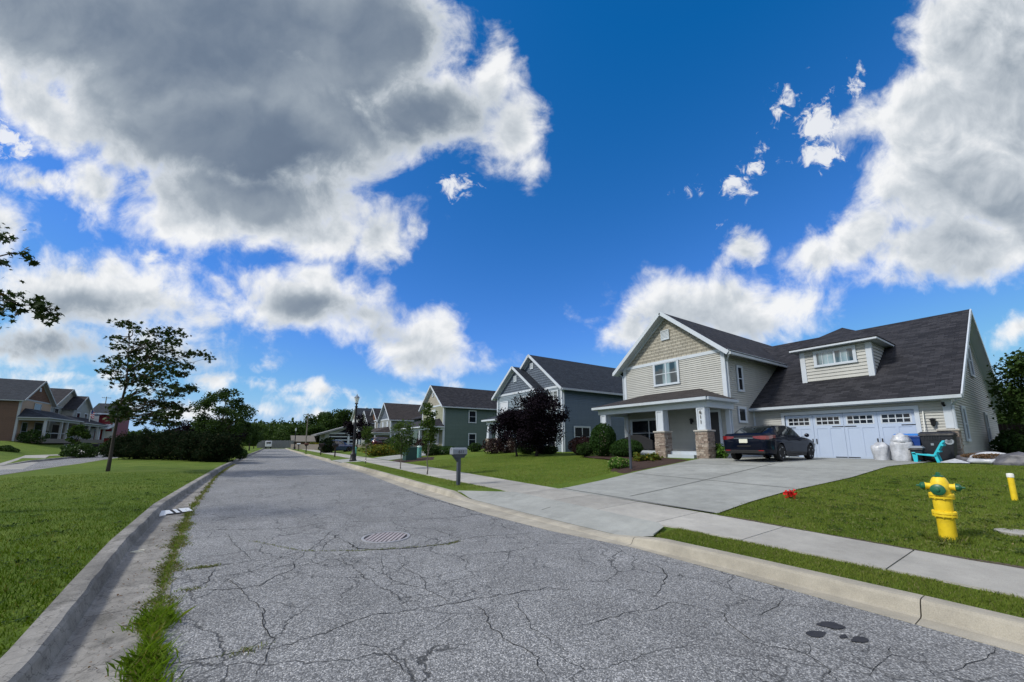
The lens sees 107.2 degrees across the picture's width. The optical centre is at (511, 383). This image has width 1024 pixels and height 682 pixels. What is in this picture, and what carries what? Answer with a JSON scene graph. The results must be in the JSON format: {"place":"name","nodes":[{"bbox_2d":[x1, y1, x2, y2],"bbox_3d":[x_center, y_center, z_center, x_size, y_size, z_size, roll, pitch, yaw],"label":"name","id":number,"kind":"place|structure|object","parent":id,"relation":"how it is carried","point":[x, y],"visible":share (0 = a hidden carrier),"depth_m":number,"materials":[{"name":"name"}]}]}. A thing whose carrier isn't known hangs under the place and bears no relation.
{"place":"outdoors","nodes":[
{"label":"outdoors","id":0,"kind":"place"},
{"bbox_2d":[0,454,57,469],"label":"path to houses","id":1,"kind":"structure","parent":0,"point":[20,465],"depth_m":26.85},
{"bbox_2d":[0,456,117,474],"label":"side road","id":2,"kind":"structure","parent":0,"point":[45,464],"depth_m":28.56,"materials":[{"name":"asphalt"}]},
{"bbox_2d":[0,471,206,654],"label":"median grass","id":3,"kind":"structure","parent":0,"point":[19,604],"depth_m":5.78,"materials":[{"name":"plant"}]},
{"bbox_2d":[358,454,616,489],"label":"lawn grass","id":4,"kind":"structure","parent":0,"point":[499,472],"depth_m":17.72,"materials":[{"name":"plant"}]},
{"bbox_2d":[0,441,1023,657],"bbox_3d":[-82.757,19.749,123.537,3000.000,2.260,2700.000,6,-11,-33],"label":"ground","id":5,"kind":"structure","parent":0,"point":[138,467],"depth_m":9.04,"materials":[{"name":"plant"}]},
{"bbox_2d":[0,223,63,328],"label":"maple tree","id":6,"kind":"object","parent":5,"relation":"on","point":[38,305],"visible":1,"depth_m":7.53,"materials":[{"name":"green plant"}]},
{"bbox_2d":[16,429,49,443],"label":"shrub","id":7,"kind":"object","parent":5,"relation":"on","point":[29,434],"visible":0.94,"depth_m":51.01,"materials":[{"name":"green plant"}]},
{"bbox_2d":[0,378,83,442],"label":"house","id":8,"kind":"structure","parent":5,"relation":"on","point":[26,405],"depth_m":52.56,"materials":[{"name":"beige"}]},
{"bbox_2d":[0,454,102,465],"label":"side road kerb","id":9,"kind":"structure","parent":5,"relation":"on","point":[50,459],"depth_m":32.03,"materials":[{"name":"concrete"}]},
{"bbox_2d":[47,388,108,442],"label":"house","id":10,"kind":"structure","parent":5,"relation":"on","point":[70,403],"depth_m":65.12,"materials":[{"name":"grey"}]},
{"bbox_2d":[58,442,98,457],"bbox_3d":[-45.476,7.032,39.824,2.681,1.789,4.934,6,-11,-33],"label":"shrub","id":11,"kind":"object","parent":5,"relation":"on","point":[74,450],"visible":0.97,"depth_m":38.97,"materials":[{"name":"green plant"}]},
{"bbox_2d":[65,424,91,444],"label":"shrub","id":12,"kind":"object","parent":5,"relation":"on","point":[78,431],"visible":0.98,"depth_m":41.14,"materials":[{"name":"green plant"}]},
{"bbox_2d":[84,403,132,443],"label":"house","id":13,"kind":"structure","parent":5,"relation":"on","point":[99,415],"depth_m":74.04,"materials":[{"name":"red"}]},
{"bbox_2d":[102,430,158,458],"bbox_3d":[-32.149,5.260,32.354,4.345,2.583,3.869,6,-11,-33],"label":"juniper","id":14,"kind":"object","parent":5,"relation":"on","point":[119,443],"visible":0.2,"depth_m":31.48,"materials":[{"name":"green plant"}]},
{"bbox_2d":[0,448,263,681],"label":"kerb","id":15,"kind":"structure","parent":5,"relation":"on","point":[56,641],"depth_m":3.41,"materials":[{"name":"concrete"}]},
{"bbox_2d":[77,492,198,680],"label":"leaf litter","id":16,"kind":"object","parent":15,"relation":"on","point":[142,588],"visible":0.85,"depth_m":3.96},
{"bbox_2d":[105,598,196,681],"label":"weed strip","id":17,"kind":"object","parent":15,"relation":"on","point":[148,663],"visible":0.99,"depth_m":2.75,"materials":[{"name":"plant"}]},
{"bbox_2d":[111,513,197,632],"bbox_3d":[-5.056,2.441,5.696,0.527,0.049,6.532,7,-11,-38],"label":"weed mat","id":18,"kind":"object","parent":15,"relation":"on","point":[174,566],"visible":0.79,"depth_m":4.69,"materials":[{"name":"plant"}]},
{"bbox_2d":[143,503,196,608],"bbox_3d":[-5.680,2.562,6.478,0.392,0.049,8.506,7,-11,-37],"label":"green weed mat","id":19,"kind":"object","parent":15,"relation":"on","point":[174,544],"visible":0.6,"depth_m":4.81,"materials":[{"name":"plant"}]},
{"bbox_2d":[159,508,192,515],"bbox_3d":[-7.486,2.825,8.342,0.444,0.056,0.690,-5,-10,30],"label":"cardboard scrap","id":20,"kind":"object","parent":15,"relation":"on","point":[172,511],"visible":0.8,"depth_m":8.36,"materials":[{"name":"white paper"}]},
{"bbox_2d":[182,464,235,513],"bbox_3d":[-13.597,4.272,17.549,0.582,0.081,23.086,6,-11,-33],"label":"weed mat","id":21,"kind":"object","parent":15,"relation":"on","point":[201,496],"visible":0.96,"depth_m":12.00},
{"bbox_2d":[118,426,186,459],"bbox_3d":[-29.034,4.921,31.151,4.924,2.881,4.028,6,-11,-33],"label":"juniper","id":22,"kind":"object","parent":5,"relation":"on","point":[138,447],"visible":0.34,"depth_m":30.12,"materials":[{"name":"green plant"}]},
{"bbox_2d":[93,318,215,471],"bbox_3d":[-17.819,0.349,18.932,7.896,8.113,4.080,-7,-11,36],"label":"maple tree","id":23,"kind":"object","parent":5,"relation":"on","point":[124,412],"visible":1,"depth_m":17.95,"materials":[{"name":"green plant"}]},
{"bbox_2d":[143,429,210,459],"bbox_3d":[-26.031,4.861,29.989,4.889,2.642,3.785,6,-11,-33],"label":"juniper","id":24,"kind":"object","parent":5,"relation":"on","point":[168,442],"visible":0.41,"depth_m":29.01,"materials":[{"name":"green plant"}]},
{"bbox_2d":[168,430,241,460],"bbox_3d":[-23.327,4.745,28.959,4.422,2.555,3.531,6,-11,-33],"label":"juniper","id":25,"kind":"object","parent":5,"relation":"on","point":[186,446],"visible":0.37,"depth_m":27.86,"materials":[{"name":"green plant"}]},
{"bbox_2d":[171,413,247,440],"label":"plum tree","id":26,"kind":"object","parent":5,"relation":"on","point":[180,427],"visible":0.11,"depth_m":41.30,"materials":[{"name":"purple plant"}]},
{"bbox_2d":[191,433,245,461],"bbox_3d":[-21.647,4.749,28.004,3.188,2.243,2.821,6,-11,-33],"label":"juniper","id":27,"kind":"object","parent":5,"relation":"on","point":[222,448],"visible":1,"depth_m":27.45,"materials":[{"name":"green plant"}]},
{"bbox_2d":[189,388,258,437],"bbox_3d":[-30.522,4.079,40.000,5.994,7.180,6.204,6,-11,-33],"label":"tree","id":28,"kind":"object","parent":5,"relation":"on","point":[222,423],"visible":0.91,"depth_m":39.06,"materials":[{"name":"green plant"}]},
{"bbox_2d":[236,419,256,443],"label":"tree","id":29,"kind":"object","parent":5,"relation":"on","point":[249,427],"visible":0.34,"depth_m":49.59,"materials":[{"name":"green plant"}]},
{"bbox_2d":[245,422,263,450],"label":"tree","id":30,"kind":"object","parent":5,"relation":"on","point":[254,439],"visible":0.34,"depth_m":67.17,"materials":[{"name":"green plant"}]},
{"bbox_2d":[257,440,293,448],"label":"grey fence","id":31,"kind":"object","parent":5,"relation":"on","point":[280,444],"visible":0.69,"depth_m":104.45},
{"bbox_2d":[271,430,291,443],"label":"shrub","id":32,"kind":"object","parent":5,"relation":"on","point":[279,435],"visible":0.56,"depth_m":126.05,"materials":[{"name":"green plant"}]},
{"bbox_2d":[290,435,315,445],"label":"building","id":33,"kind":"structure","parent":5,"relation":"on","point":[301,439],"depth_m":112.82,"materials":[{"name":"beige brick"}]},
{"bbox_2d":[291,444,318,449],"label":"garden wall","id":34,"kind":"structure","parent":5,"relation":"on","point":[311,446],"depth_m":76.72,"materials":[{"name":"beige concrete"}]},
{"bbox_2d":[304,425,328,440],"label":"tree","id":35,"kind":"object","parent":5,"relation":"on","point":[313,429],"visible":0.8,"depth_m":136.52,"materials":[{"name":"green plant"}]},
{"bbox_2d":[303,412,332,437],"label":"tree","id":36,"kind":"object","parent":5,"relation":"on","point":[312,420],"visible":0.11,"depth_m":149.68,"materials":[{"name":"green plant"}]},
{"bbox_2d":[318,436,335,452],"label":"shrub","id":37,"kind":"object","parent":5,"relation":"on","point":[327,447],"visible":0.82,"depth_m":51.67,"materials":[{"name":"green plant"}]},
{"bbox_2d":[311,424,356,445],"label":"slant roof house","id":38,"kind":"structure","parent":5,"relation":"on","point":[337,433],"depth_m":89.77,"materials":[{"name":"grey stone"}]},
{"bbox_2d":[316,408,353,430],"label":"tree","id":39,"kind":"object","parent":5,"relation":"on","point":[340,417],"visible":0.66,"depth_m":146.53,"materials":[{"name":"green plant"}]},
{"bbox_2d":[330,440,352,451],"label":"estate car","id":40,"kind":"object","parent":5,"relation":"on","point":[343,446],"visible":0.45,"depth_m":54.25,"materials":[{"name":"blue paint"}]},
{"bbox_2d":[349,394,359,460],"bbox_3d":[-12.450,3.457,29.957,0.522,5.400,0.522,6,-11,-33],"label":"street lamp","id":41,"kind":"object","parent":5,"relation":"on","point":[353,453],"visible":0.95,"depth_m":29.82,"materials":[{"name":"black metal"}]},
{"bbox_2d":[341,413,372,448],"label":"tree","id":42,"kind":"object","parent":5,"relation":"on","point":[360,424],"visible":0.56,"depth_m":61.02,"materials":[{"name":"purple plant"}]},
{"bbox_2d":[360,426,374,462],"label":"sapling","id":43,"kind":"object","parent":5,"relation":"on","point":[366,431],"visible":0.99,"depth_m":26.09,"materials":[{"name":"green plant"}]},
{"bbox_2d":[361,408,381,443],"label":"house","id":44,"kind":"structure","parent":5,"relation":"on","point":[372,416],"depth_m":76.97,"materials":[{"name":"beige"}]},
{"bbox_2d":[358,443,400,455],"bbox_3d":[-13.120,6.605,37.981,4.500,1.322,3.418,6,-11,-33],"label":"shrub","id":45,"kind":"object","parent":5,"relation":"on","point":[373,450],"visible":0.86,"depth_m":37.17,"materials":[{"name":"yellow plant"}]},
{"bbox_2d":[356,403,421,447],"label":"house","id":46,"kind":"structure","parent":5,"relation":"on","point":[391,414],"depth_m":68.97,"materials":[{"name":"grey wood"}]},
{"bbox_2d":[382,435,416,446],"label":"shrub","id":47,"kind":"object","parent":5,"relation":"on","point":[403,439],"visible":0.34,"depth_m":49.57,"materials":[{"name":"green plant"}]},
{"bbox_2d":[388,419,415,468],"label":"sapling","id":48,"kind":"object","parent":5,"relation":"on","point":[401,447],"visible":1,"depth_m":20.37,"materials":[{"name":"green plant"}]},
{"bbox_2d":[393,457,433,462],"bbox_3d":[-7.546,5.756,28.676,3.342,0.269,5.250,2,-9,-10],"label":"transformer bed","id":49,"kind":"object","parent":5,"relation":"on","point":[421,459],"visible":0.48,"depth_m":27.89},
{"bbox_2d":[402,447,417,460],"bbox_3d":[-7.627,5.236,28.200,0.920,1.080,0.880,6,-11,-33],"label":"transformer box","id":50,"kind":"object","parent":49,"relation":"on","point":[412,454],"visible":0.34,"depth_m":27.89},
{"bbox_2d":[419,402,441,473],"bbox_3d":[-3.748,2.475,16.868,0.943,3.314,1.108,6,-11,-33],"label":"sapling","id":51,"kind":"object","parent":5,"relation":"on","point":[430,434],"visible":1,"depth_m":16.76,"materials":[{"name":"green plant"}]},
{"bbox_2d":[422,443,439,455],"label":"shrub","id":52,"kind":"object","parent":5,"relation":"on","point":[432,451],"visible":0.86,"depth_m":33.03,"materials":[{"name":"green plant"}]},
{"bbox_2d":[398,385,496,447],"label":"house","id":53,"kind":"structure","parent":5,"relation":"on","point":[462,413],"depth_m":49.21,"materials":[{"name":"green"}]},
{"bbox_2d":[450,447,466,484],"bbox_3d":[-1.825,2.862,12.793,0.575,1.399,0.231,7,-11,-37],"label":"mailbox","id":54,"kind":"object","parent":5,"relation":"on","point":[457,454],"visible":0.97,"depth_m":12.76,"materials":[{"name":"grey"}]},
{"bbox_2d":[481,437,504,453],"bbox_3d":[-1.518,5.036,30.766,2.048,1.398,1.977,6,-11,-33],"label":"shrub","id":55,"kind":"object","parent":5,"relation":"on","point":[493,450],"visible":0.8,"depth_m":30.50,"materials":[{"name":"red plant"}]},
{"bbox_2d":[493,438,514,452],"bbox_3d":[-0.513,4.954,30.659,1.987,1.415,2.037,6,-11,-33],"label":"shrub","id":56,"kind":"object","parent":5,"relation":"on","point":[506,448],"visible":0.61,"depth_m":30.30,"materials":[{"name":"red plant"}]},
{"bbox_2d":[487,407,535,456],"bbox_3d":[0.286,3.411,26.622,3.577,3.587,3.524,-3,-9,18],"label":"purple plum","id":57,"kind":"object","parent":5,"relation":"on","point":[506,435],"visible":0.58,"depth_m":25.97,"materials":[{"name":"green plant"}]},
{"bbox_2d":[502,387,571,455],"bbox_3d":[1.765,2.565,25.572,4.621,4.820,4.902,6,-11,-33],"label":"purple plum","id":58,"kind":"object","parent":5,"relation":"on","point":[536,408],"visible":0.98,"depth_m":24.61,"materials":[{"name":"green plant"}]},
{"bbox_2d":[481,354,624,451],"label":"house","id":59,"kind":"structure","parent":5,"relation":"on","point":[581,389],"depth_m":33.99,"materials":[{"name":"blue"}]},
{"bbox_2d":[574,426,590,443],"bbox_3d":[5.923,4.438,31.705,1.940,1.750,0.061,6,-11,-33],"label":"window","id":60,"kind":"structure","parent":59,"relation":"in","point":[579,431],"depth_m":31.77,"materials":[{"name":"white"}]},
{"bbox_2d":[458,490,663,535],"bbox_3d":[0.721,2.812,8.660,1.232,0.140,6.500,6,-11,-33],"label":"driveway apron","id":61,"kind":"object","parent":5,"relation":"on","point":[601,520],"visible":1,"depth_m":7.84,"materials":[{"name":"concrete"}]},
{"bbox_2d":[127,386,1013,445],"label":"treeline","id":62,"kind":"object","parent":5,"relation":"on","point":[272,427],"visible":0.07,"depth_m":153.91,"materials":[{"name":"plant"}]},
{"bbox_2d":[568,435,592,454],"bbox_3d":[4.501,3.923,24.085,1.820,1.327,1.752,6,-11,-33],"label":"shrub","id":63,"kind":"object","parent":5,"relation":"on","point":[575,441],"visible":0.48,"depth_m":23.81,"materials":[{"name":"red plant"}]},
{"bbox_2d":[583,455,686,473],"bbox_3d":[6.064,3.854,18.562,4.418,0.460,9.354,0,-9,0],"label":"mulch bed","id":64,"kind":"object","parent":5,"relation":"on","point":[640,465],"visible":0.45,"depth_m":16.55,"materials":[{"name":"soil"}]},
{"bbox_2d":[576,442,593,456],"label":"shrub","id":65,"kind":"object","parent":64,"relation":"on","point":[584,449],"visible":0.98,"depth_m":22.38,"materials":[{"name":"green plant"}]},
{"bbox_2d":[589,422,615,455],"bbox_3d":[5.258,3.225,21.792,1.575,1.991,1.544,6,-11,-33],"label":"shrub","id":66,"kind":"object","parent":64,"relation":"on","point":[605,432],"visible":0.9,"depth_m":21.38,"materials":[{"name":"green plant"}]},
{"bbox_2d":[608,456,628,468],"bbox_3d":[4.372,3.307,15.734,0.960,0.578,0.972,6,-11,-33],"label":"shrub","id":67,"kind":"object","parent":64,"relation":"on","point":[616,462],"visible":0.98,"depth_m":15.49,"materials":[{"name":"green plant"}]},
{"bbox_2d":[609,438,643,456],"bbox_3d":[6.224,3.515,20.633,1.506,1.076,2.075,6,-11,-33],"label":"shrub","id":68,"kind":"object","parent":64,"relation":"on","point":[619,447],"visible":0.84,"depth_m":20.19,"materials":[{"name":"green plant"}]},
{"bbox_2d":[285,448,1023,653],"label":"kerb","id":69,"kind":"structure","parent":5,"relation":"on","point":[996,629],"depth_m":4.06,"materials":[{"name":"concrete"}]},
{"bbox_2d":[302,449,1023,598],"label":"footpath","id":70,"kind":"structure","parent":5,"relation":"on","point":[992,577],"depth_m":5.48,"materials":[{"name":"concrete"}]},
{"bbox_2d":[715,443,729,457],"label":"shrub","id":71,"kind":"object","parent":5,"relation":"on","point":[721,452],"visible":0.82,"depth_m":17.67,"materials":[{"name":"green plant"}]},
{"bbox_2d":[591,309,1006,460],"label":"house","id":72,"kind":"structure","parent":5,"relation":"on","point":[694,390],"depth_m":19.37,"materials":[{"name":"beige"}]},
{"bbox_2d":[624,435,654,449],"bbox_3d":[7.690,3.482,22.656,0.880,0.860,2.350,6,-11,-33],"label":"patio sofa","id":73,"kind":"object","parent":72,"relation":"on","point":[646,442],"visible":0.59,"depth_m":21.88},
{"bbox_2d":[630,417,668,442],"bbox_3d":[8.429,3.009,23.194,0.061,1.750,2.790,6,-11,-33],"label":"window","id":74,"kind":"structure","parent":72,"relation":"in","point":[644,427],"depth_m":23.49,"materials":[{"name":"black"}]},
{"bbox_2d":[653,359,679,386],"bbox_3d":[9.196,-0.637,22.589,0.061,1.460,1.760,6,-11,-33],"label":"window","id":75,"kind":"structure","parent":72,"relation":"in","point":[665,373],"depth_m":22.56,"materials":[{"name":"glass"}]},
{"bbox_2d":[710,409,723,450],"bbox_3d":[10.569,2.472,20.069,0.061,2.160,1.210,6,-11,-33],"label":"front door","id":76,"kind":"structure","parent":72,"relation":"in","point":[715,415],"depth_m":19.77,"materials":[{"name":"wood"}]},
{"bbox_2d":[736,365,744,391],"bbox_3d":[12.348,-0.289,20.410,0.660,1.450,0.061,6,-11,-33],"label":"window","id":77,"kind":"structure","parent":72,"relation":"in","point":[739,369],"depth_m":20.41,"materials":[{"name":"white"}]},
{"bbox_2d":[737,406,747,422],"bbox_3d":[12.248,1.637,20.042,0.900,0.860,0.061,6,-11,-33],"label":"window","id":78,"kind":"structure","parent":72,"relation":"in","point":[742,411],"depth_m":20.03,"materials":[{"name":"white"}]},
{"bbox_2d":[813,345,857,367],"bbox_3d":[16.417,-1.380,19.252,0.061,0.860,1.760,6,-11,-33],"label":"window","id":79,"kind":"structure","parent":72,"relation":"in","point":[847,354],"depth_m":19.21,"materials":[{"name":"glass"}]},
{"bbox_2d":[785,409,916,459],"bbox_3d":[15.465,2.405,17.514,0.100,2.115,4.700,6,-11,-33],"label":"garage door","id":80,"kind":"structure","parent":72,"relation":"in","point":[835,435],"depth_m":17.35,"materials":[{"name":"white"}]},
{"bbox_2d":[960,405,971,441],"bbox_3d":[19.234,1.683,15.987,0.820,1.500,0.061,6,-11,-33],"label":"window","id":81,"kind":"structure","parent":72,"relation":"in","point":[963,409],"depth_m":15.95,"materials":[{"name":"white"}]},
{"bbox_2d":[714,463,1023,566],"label":"lawn grass","id":82,"kind":"structure","parent":5,"relation":"on","point":[969,467],"depth_m":7.01,"materials":[{"name":"plant"}]},
{"bbox_2d":[721,515,1023,567],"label":"soil edge","id":83,"kind":"object","parent":5,"relation":"on","point":[902,547],"visible":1,"depth_m":4.74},
{"bbox_2d":[746,478,1023,557],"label":"dry grass patches","id":84,"kind":"object","parent":5,"relation":"on","point":[921,523],"visible":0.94,"depth_m":6.22,"materials":[{"name":"plant"}]},
{"bbox_2d":[918,431,957,460],"bbox_3d":[16.554,2.421,14.612,0.861,1.130,0.965,6,-11,-33],"label":"wheelie bin","id":85,"kind":"object","parent":5,"relation":"on","point":[930,441],"visible":0.91,"depth_m":14.37,"materials":[{"name":"grey"}]},
{"bbox_2d":[916,472,964,539],"bbox_3d":[5.982,1.723,5.236,0.388,0.972,0.282,-2,-9,13],"label":"fire hydrant","id":86,"kind":"object","parent":5,"relation":"on","point":[942,496],"visible":0.96,"depth_m":5.19,"materials":[{"name":"metal"}]},
{"bbox_2d":[922,529,974,545],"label":"grass","id":87,"kind":"structure","parent":5,"relation":"on","point":[966,540],"depth_m":5.11,"materials":[{"name":"plant"}]},
{"bbox_2d":[967,452,1005,464],"bbox_3d":[16.744,2.567,13.081,1.011,0.422,1.276,6,-11,-33],"label":"open sack","id":88,"kind":"object","parent":5,"relation":"on","point":[977,460],"visible":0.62,"depth_m":13.19,"materials":[{"name":"white plastic"}]},
{"bbox_2d":[985,347,1023,428],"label":"tree","id":89,"kind":"object","parent":5,"relation":"on","point":[1015,372],"visible":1,"depth_m":17.77,"materials":[{"name":"green plant"}]},
{"bbox_2d":[989,428,1023,453],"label":"shrub","id":90,"kind":"object","parent":5,"relation":"on","point":[1006,443],"visible":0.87,"depth_m":17.85,"materials":[{"name":"green plant"}]},
{"bbox_2d":[992,451,1023,465],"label":"sack","id":91,"kind":"object","parent":5,"relation":"on","point":[1015,458],"visible":0.99,"depth_m":12.44,"materials":[{"name":"plastic"}]},
{"bbox_2d":[994,528,1023,536],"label":"valve lid","id":92,"kind":"object","parent":5,"relation":"on","point":[1014,532],"visible":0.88,"depth_m":5.31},
{"bbox_2d":[996,385,1023,428],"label":"tree","id":93,"kind":"object","parent":5,"relation":"on","point":[1003,420],"visible":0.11,"depth_m":30.64,"materials":[{"name":"green plant"}]},
{"bbox_2d":[998,423,1023,449],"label":"board fence","id":94,"kind":"object","parent":5,"relation":"on","point":[1006,426],"visible":0.19,"depth_m":19.93,"materials":[{"name":"brown wood"}]},
{"bbox_2d":[1006,473,1017,500],"bbox_3d":[9.464,1.994,7.135,0.096,0.600,0.096,6,-11,-33],"label":"marker post","id":95,"kind":"object","parent":5,"relation":"on","point":[1012,485],"visible":0.93,"depth_m":7.12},
{"bbox_2d":[0,0,1023,431],"label":"sky","id":96,"kind":"structure","parent":0,"point":[335,201],"materials":[{"name":"blue"}]},
{"bbox_2d":[161,449,1023,681],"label":"road","id":97,"kind":"structure","parent":0,"point":[266,496],"depth_m":3.55,"materials":[{"name":"asphalt"}]},
{"bbox_2d":[176,498,275,657],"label":"crack tufts","id":98,"kind":"object","parent":97,"relation":"on","point":[187,589],"visible":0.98,"depth_m":4.00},
{"bbox_2d":[361,531,409,543],"bbox_3d":[-2.088,2.552,6.253,0.770,0.044,0.770,6,-11,-33],"label":"manhole cover","id":99,"kind":"object","parent":97,"relation":"on","point":[385,537],"visible":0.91,"depth_m":6.20,"materials":[{"name":"metal"}]},
{"bbox_2d":[176,476,994,679],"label":"road cracks","id":100,"kind":"object","parent":97,"relation":"on","point":[457,602],"visible":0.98,"depth_m":3.61,"materials":[{"name":"asphalt"}]},
{"bbox_2d":[806,621,868,641],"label":"oil stains","id":101,"kind":"object","parent":97,"relation":"on","point":[831,624],"visible":1,"depth_m":3.11,"materials":[{"name":"liquid"}]},
{"bbox_2d":[542,456,931,512],"bbox_3d":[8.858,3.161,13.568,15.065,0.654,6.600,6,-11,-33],"label":"driveway","id":102,"kind":"structure","parent":0,"point":[717,495],"depth_m":11.29,"materials":[{"name":"concrete"}]},
{"bbox_2d":[723,425,815,460],"bbox_3d":[11.253,2.538,16.384,4.885,1.455,2.208,6,-11,-33],"label":"sedan","id":103,"kind":"object","parent":102,"relation":"on","point":[779,442],"visible":0.99,"depth_m":15.25,"materials":[{"name":"black paint"}]},
{"bbox_2d":[871,442,891,459],"bbox_3d":[15.355,2.781,15.685,0.610,0.749,0.598,6,-11,-33],"label":"bag","id":104,"kind":"object","parent":102,"relation":"on","point":[881,451],"visible":0.97,"depth_m":15.53,"materials":[{"name":"plastic"}]},
{"bbox_2d":[889,441,913,460],"bbox_3d":[15.630,2.617,15.091,0.761,0.890,0.705,6,-11,-33],"label":"bag","id":105,"kind":"object","parent":102,"relation":"on","point":[900,451],"visible":0.68,"depth_m":14.92,"materials":[{"name":"plastic"}]},
{"bbox_2d":[890,433,911,441],"bbox_3d":[15.591,2.157,15.188,0.655,0.389,0.608,6,-11,-33],"label":"bag","id":106,"kind":"object","parent":105,"relation":"on","point":[899,437],"visible":0.95,"depth_m":15.02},
{"bbox_2d":[893,433,921,445],"bbox_3d":[16.179,2.566,15.346,0.741,1.070,0.845,6,-11,-33],"label":"wheelie bin","id":107,"kind":"object","parent":102,"relation":"on","point":[915,439],"visible":0.23,"depth_m":15.01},
{"bbox_2d":[908,446,926,460],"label":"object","id":108,"kind":"object","parent":102,"relation":"on","point":[918,449],"visible":0.88,"depth_m":14.44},
{"bbox_2d":[911,440,945,461],"bbox_3d":[15.662,2.532,14.166,0.499,0.813,0.871,6,-11,-33],"label":"garden chair","id":109,"kind":"object","parent":102,"relation":"on","point":[936,455],"visible":0.98,"depth_m":13.98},
{"bbox_2d":[651,527,1023,616],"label":"verge grass","id":110,"kind":"structure","parent":0,"point":[734,547],"depth_m":4.11,"materials":[{"name":"plant"}]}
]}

